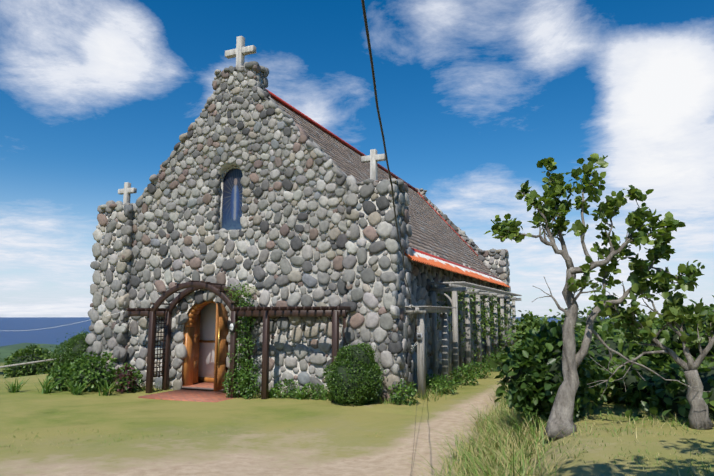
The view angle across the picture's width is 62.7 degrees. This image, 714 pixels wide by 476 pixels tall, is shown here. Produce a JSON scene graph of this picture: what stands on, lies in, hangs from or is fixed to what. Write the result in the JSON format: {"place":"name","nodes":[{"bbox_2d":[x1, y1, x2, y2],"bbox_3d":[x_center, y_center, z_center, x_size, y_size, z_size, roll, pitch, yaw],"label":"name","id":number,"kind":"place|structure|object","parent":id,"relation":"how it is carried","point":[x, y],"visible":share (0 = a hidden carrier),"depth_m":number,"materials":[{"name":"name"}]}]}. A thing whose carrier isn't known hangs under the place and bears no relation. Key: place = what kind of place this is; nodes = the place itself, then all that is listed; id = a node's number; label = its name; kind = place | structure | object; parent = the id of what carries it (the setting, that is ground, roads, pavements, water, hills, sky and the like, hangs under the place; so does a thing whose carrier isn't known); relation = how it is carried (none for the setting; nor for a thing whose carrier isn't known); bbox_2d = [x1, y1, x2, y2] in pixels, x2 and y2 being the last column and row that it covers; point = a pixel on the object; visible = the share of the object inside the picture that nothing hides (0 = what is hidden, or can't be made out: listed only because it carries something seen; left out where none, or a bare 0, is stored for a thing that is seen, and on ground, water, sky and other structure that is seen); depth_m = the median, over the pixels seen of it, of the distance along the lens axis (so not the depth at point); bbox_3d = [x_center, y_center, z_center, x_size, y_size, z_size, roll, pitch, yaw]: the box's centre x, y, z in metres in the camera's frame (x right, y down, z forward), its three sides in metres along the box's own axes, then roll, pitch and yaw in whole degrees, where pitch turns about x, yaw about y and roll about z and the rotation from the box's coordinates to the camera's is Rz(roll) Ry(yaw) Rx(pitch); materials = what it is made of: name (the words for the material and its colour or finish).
{"place":"outdoors","nodes":[
{"label":"outdoors","id":0,"kind":"place"},
{"bbox_2d":[0,317,658,345],"bbox_3d":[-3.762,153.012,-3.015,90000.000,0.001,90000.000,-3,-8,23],"label":"sea water","id":1,"kind":"structure","parent":0,"point":[11,332],"depth_m":6710.31,"materials":[{"name":"blue liquid"}]},
{"bbox_2d":[0,343,713,475],"bbox_3d":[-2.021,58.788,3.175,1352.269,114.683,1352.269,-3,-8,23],"label":"terrain","id":2,"kind":"structure","parent":0,"point":[262,442],"depth_m":9.71,"materials":[{"name":"green plant"}]},
{"bbox_2d":[0,355,60,370],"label":"wooden fence","id":3,"kind":"object","parent":2,"relation":"on","point":[27,363],"visible":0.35,"depth_m":31.70,"materials":[{"name":"grey wood"}]},
{"bbox_2d":[138,382,258,401],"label":"brick floor","id":4,"kind":"structure","parent":2,"relation":"on","point":[183,394],"depth_m":15.84,"materials":[{"name":"brick"}]},
{"bbox_2d":[56,336,378,402],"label":"bushes","id":5,"kind":"object","parent":2,"relation":"on","point":[339,368],"visible":0.31,"depth_m":13.89,"materials":[{"name":"green plant"}]},
{"bbox_2d":[126,280,350,401],"bbox_3d":[-3.376,2.750,16.029,6.970,3.194,1.090,-3,-8,23],"label":"pergola","id":6,"kind":"object","parent":2,"relation":"on","point":[335,313],"visible":0.81,"depth_m":15.92,"materials":[{"name":"brown wood"}]},
{"bbox_2d":[21,311,123,330],"bbox_3d":[-11.814,4.323,21.690,13.740,3.168,0.056,-7,-10,43],"label":"wire","id":7,"kind":"object","parent":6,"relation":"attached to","point":[69,324],"visible":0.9,"depth_m":20.16,"materials":[{"name":"grey metal"}]},
{"bbox_2d":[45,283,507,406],"bbox_3d":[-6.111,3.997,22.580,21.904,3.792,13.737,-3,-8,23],"label":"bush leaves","id":8,"kind":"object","parent":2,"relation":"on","point":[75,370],"visible":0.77,"depth_m":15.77,"materials":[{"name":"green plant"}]},
{"bbox_2d":[84,61,512,401],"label":"chapel cobbles","id":9,"kind":"object","parent":2,"relation":"on","point":[406,337],"visible":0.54,"depth_m":16.94,"materials":[{"name":"stone"}]},
{"bbox_2d":[90,69,506,400],"bbox_3d":[-0.013,0.839,25.550,10.230,9.800,19.060,-3,-8,23],"label":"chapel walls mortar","id":10,"kind":"object","parent":2,"relation":"on","point":[225,166],"visible":0.04,"depth_m":16.80,"materials":[{"name":"grey concrete"}]},
{"bbox_2d":[118,182,136,203],"bbox_3d":[-7.604,-1.264,19.347,0.680,1.150,0.165,-3,-8,23],"label":"cross","id":11,"kind":"object","parent":10,"relation":"attached to","point":[127,191],"visible":0.79,"depth_m":19.31,"materials":[{"name":"white stone"}]},
{"bbox_2d":[183,301,214,385],"bbox_3d":[-4.314,3.086,17.221,1.620,2.570,0.340,-3,-8,23],"label":"door frame","id":12,"kind":"object","parent":10,"relation":"attached to","point":[196,309],"visible":0.29,"depth_m":17.43,"materials":[{"name":"brown wood"}]},
{"bbox_2d":[186,311,200,383],"bbox_3d":[-4.960,3.187,17.718,0.077,2.420,0.720,-2,-8,13],"label":"door leaf","id":13,"kind":"object","parent":12,"relation":"attached to","point":[196,352],"visible":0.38,"depth_m":17.85,"materials":[{"name":"orange wood"}]},
{"bbox_2d":[213,302,228,390],"bbox_3d":[-3.794,3.022,16.464,0.077,2.420,0.720,-2,-8,16],"label":"door leaf","id":14,"kind":"object","parent":12,"relation":"attached to","point":[220,369],"visible":0.77,"depth_m":16.34,"materials":[{"name":"orange wood"}]},
{"bbox_2d":[217,328,219,364],"bbox_3d":[-3.833,2.983,16.168,0.069,1.000,0.036,-3,-8,23],"label":"door handle","id":15,"kind":"object","parent":14,"relation":"attached to","point":[218,345],"visible":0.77,"depth_m":16.16,"materials":[{"name":"gold metal"}]},
{"bbox_2d":[198,303,215,377],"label":"interior walls","id":16,"kind":"structure","parent":10,"relation":"attached to","point":[207,332],"depth_m":18.36,"materials":[{"name":"white paint"}]},
{"bbox_2d":[198,340,214,382],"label":"door rails","id":17,"kind":"object","parent":16,"relation":"attached to","point":[206,379],"depth_m":18.21,"materials":[{"name":"brown wood"}]},
{"bbox_2d":[219,166,239,229],"bbox_3d":[-3.691,-1.165,17.516,0.959,2.026,0.050,-3,-8,23],"label":"window frame","id":18,"kind":"object","parent":10,"relation":"attached to","point":[221,189],"visible":0.46,"depth_m":17.66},
{"bbox_2d":[222,168,242,229],"bbox_3d":[-3.680,-1.161,17.543,0.890,1.956,0.001,-3,-8,23],"label":"window pane","id":19,"kind":"structure","parent":18,"relation":"in","point":[232,199],"depth_m":17.57,"materials":[{"name":"blue glass"}]},
{"bbox_2d":[225,36,255,65],"bbox_3d":[-3.607,-5.538,18.099,1.040,1.400,0.200,-3,-8,23],"label":"cross","id":20,"kind":"object","parent":10,"relation":"attached to","point":[240,51],"visible":0.77,"depth_m":18.04,"materials":[{"name":"white stone"}]},
{"bbox_2d":[361,149,385,179],"bbox_3d":[0.458,-1.777,15.983,0.680,1.290,0.165,-3,-8,23],"label":"cross","id":21,"kind":"object","parent":10,"relation":"attached to","point":[373,158],"visible":0.77,"depth_m":15.94,"materials":[{"name":"white stone"}]},
{"bbox_2d":[271,97,494,275],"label":"roof tiles","id":22,"kind":"object","parent":10,"relation":"on","point":[433,231],"visible":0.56,"depth_m":23.55,"materials":[{"name":"grey tile"}]},
{"bbox_2d":[265,88,499,279],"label":"roof trim","id":23,"kind":"structure","parent":22,"relation":"attached to","point":[292,108],"depth_m":22.92,"materials":[{"name":"red metal"}]},
{"bbox_2d":[361,0,419,475],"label":"service cable","id":24,"kind":"object","parent":10,"relation":"attached to","point":[370,52],"visible":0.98,"depth_m":3.26,"materials":[{"name":"black rubber"}]},
{"bbox_2d":[404,251,509,287],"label":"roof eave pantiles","id":25,"kind":"object","parent":10,"relation":"on","point":[426,259],"visible":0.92,"depth_m":20.12,"materials":[{"name":"orange tile"}]},
{"bbox_2d":[0,280,713,425],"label":"shrubs","id":26,"kind":"object","parent":2,"relation":"on","point":[528,351],"depth_m":9.25,"materials":[{"name":"green plant"}]},
{"bbox_2d":[0,358,713,475],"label":"grass tufts","id":27,"kind":"object","parent":2,"relation":"on","point":[504,428],"visible":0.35,"depth_m":8.06,"materials":[{"name":"green plant"}]},
{"bbox_2d":[405,281,521,397],"bbox_3d":[4.628,3.561,22.841,1.405,3.195,17.315,-3,-8,23],"label":"pergola","id":28,"kind":"object","parent":2,"relation":"on","point":[454,288],"visible":0.71,"depth_m":18.84,"materials":[{"name":"grey wood"}]},
{"bbox_2d":[417,333,422,339],"bbox_3d":[1.608,2.533,15.052,0.130,0.170,0.081,-3,-8,23],"label":"meter box","id":29,"kind":"object","parent":28,"relation":"attached to","point":[419,336],"visible":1,"depth_m":15.02,"materials":[{"name":"grey metal"}]},
{"bbox_2d":[485,153,710,438],"bbox_3d":[3.258,0.722,7.762,2.888,3.777,1.045,1,-8,-5],"label":"tree","id":30,"kind":"object","parent":2,"relation":"on","point":[642,215],"depth_m":7.79,"materials":[{"name":"green plant"}]},
{"bbox_2d":[587,254,713,429],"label":"tree","id":31,"kind":"object","parent":2,"relation":"on","point":[673,308],"depth_m":7.74,"materials":[{"name":"plant"}]},
{"bbox_2d":[0,0,713,316],"label":"sky","id":32,"kind":"structure","parent":0,"point":[95,95],"materials":[{"name":"blue"}]}
]}

